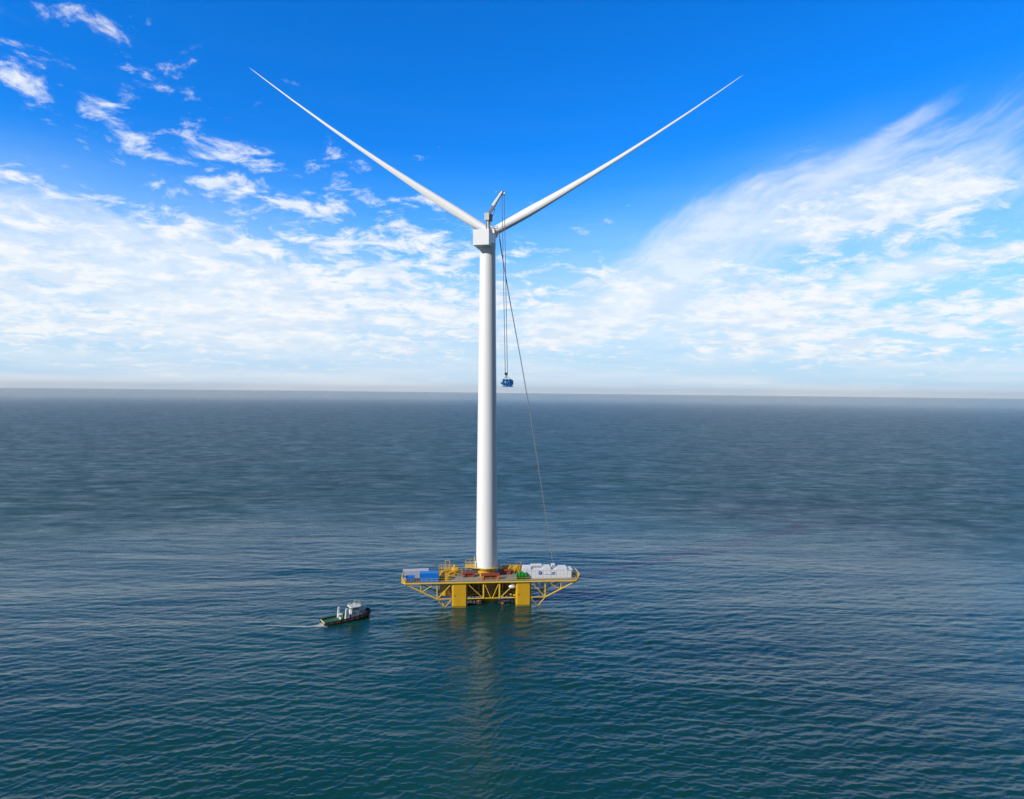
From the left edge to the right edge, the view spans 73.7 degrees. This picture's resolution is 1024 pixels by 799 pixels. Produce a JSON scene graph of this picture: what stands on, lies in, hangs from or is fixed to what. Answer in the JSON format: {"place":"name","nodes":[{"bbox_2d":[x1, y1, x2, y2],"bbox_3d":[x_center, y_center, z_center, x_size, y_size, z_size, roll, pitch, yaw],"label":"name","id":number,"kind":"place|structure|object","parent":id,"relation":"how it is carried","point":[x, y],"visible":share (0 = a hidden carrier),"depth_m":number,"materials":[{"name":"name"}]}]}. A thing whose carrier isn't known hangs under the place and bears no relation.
{"place":"outdoors","nodes":[
{"label":"outdoors","id":0,"kind":"place"},
{"bbox_2d":[0,388,1023,798],"bbox_3d":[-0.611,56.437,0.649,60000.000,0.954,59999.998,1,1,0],"label":"sea","id":1,"kind":"structure","parent":0,"point":[792,598],"depth_m":185.36,"materials":[{"name":"liquid"}]},
{"bbox_2d":[265,622,326,626],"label":"wake foam","id":2,"kind":"object","parent":1,"relation":"on","point":[321,624],"visible":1,"depth_m":163.05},
{"bbox_2d":[320,601,370,625],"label":"tug boat","id":3,"kind":"object","parent":1,"relation":"on","point":[357,611],"visible":1,"depth_m":167.95,"materials":[{"name":"black paint"}]},
{"bbox_2d":[401,568,579,607],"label":"floating platform","id":4,"kind":"structure","parent":1,"relation":"on","point":[486,589],"depth_m":180.05,"materials":[{"name":"yellow paint"}]},
{"bbox_2d":[405,575,414,581],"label":"skip","id":5,"kind":"object","parent":4,"relation":"on","point":[409,578],"visible":0.99,"depth_m":178.12,"materials":[{"name":"blue paint"}]},
{"bbox_2d":[403,568,428,579],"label":"storage container","id":6,"kind":"object","parent":4,"relation":"on","point":[416,572],"visible":0.66,"depth_m":180.98,"materials":[{"name":"white metal"}]},
{"bbox_2d":[420,571,438,581],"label":"storage container","id":7,"kind":"object","parent":4,"relation":"on","point":[428,575],"visible":0.94,"depth_m":178.43,"materials":[{"name":"blue metal"}]},
{"bbox_2d":[439,560,461,575],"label":"generator unit","id":8,"kind":"object","parent":4,"relation":"on","point":[452,572],"visible":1,"depth_m":184.93,"materials":[{"name":"yellow paint"}]},
{"bbox_2d":[462,571,475,577],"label":"handling frame","id":9,"kind":"object","parent":4,"relation":"on","point":[468,573],"visible":1,"depth_m":183.45,"materials":[{"name":"red paint"}]},
{"bbox_2d":[481,573,499,579],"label":"handling frame","id":10,"kind":"object","parent":4,"relation":"on","point":[491,575],"visible":1,"depth_m":180.88,"materials":[{"name":"red paint"}]},
{"bbox_2d":[250,68,739,576],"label":"wind turbine","id":11,"kind":"object","parent":4,"relation":"on","point":[484,240],"visible":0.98,"depth_m":183.61,"materials":[{"name":"white paint"}]},
{"bbox_2d":[485,191,507,377],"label":"nacelle crane","id":12,"kind":"object","parent":11,"relation":"attached to","point":[488,217],"visible":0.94,"depth_m":182.69,"materials":[{"name":"metal"}]},
{"bbox_2d":[501,377,512,386],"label":"lifted machine","id":13,"kind":"object","parent":12,"relation":"hanging from","point":[507,382],"visible":1,"depth_m":182.46,"materials":[{"name":"blue paint"}]},
{"bbox_2d":[498,233,552,562],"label":"tag line","id":14,"kind":"object","parent":12,"relation":"hanging from","point":[525,385],"visible":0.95,"depth_m":184.78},
{"bbox_2d":[498,568,510,574],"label":"handling frame","id":15,"kind":"object","parent":4,"relation":"on","point":[504,571],"visible":0.91,"depth_m":186.09,"materials":[{"name":"red paint"}]},
{"bbox_2d":[499,562,523,573],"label":"tank rack","id":16,"kind":"object","parent":4,"relation":"on","point":[516,568],"visible":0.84,"depth_m":187.20,"materials":[{"name":"yellow metal"}]},
{"bbox_2d":[516,571,526,579],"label":"deck winch","id":17,"kind":"object","parent":4,"relation":"on","point":[521,574],"visible":0.91,"depth_m":181.10,"materials":[{"name":"green paint"}]},
{"bbox_2d":[522,563,571,578],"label":"container house","id":18,"kind":"structure","parent":4,"relation":"on","point":[533,571],"depth_m":182.66,"materials":[{"name":"white paint"}]},
{"bbox_2d":[0,0,1023,398],"label":"sky","id":19,"kind":"structure","parent":0,"point":[844,217],"materials":[{"name":"blue"}]}
]}

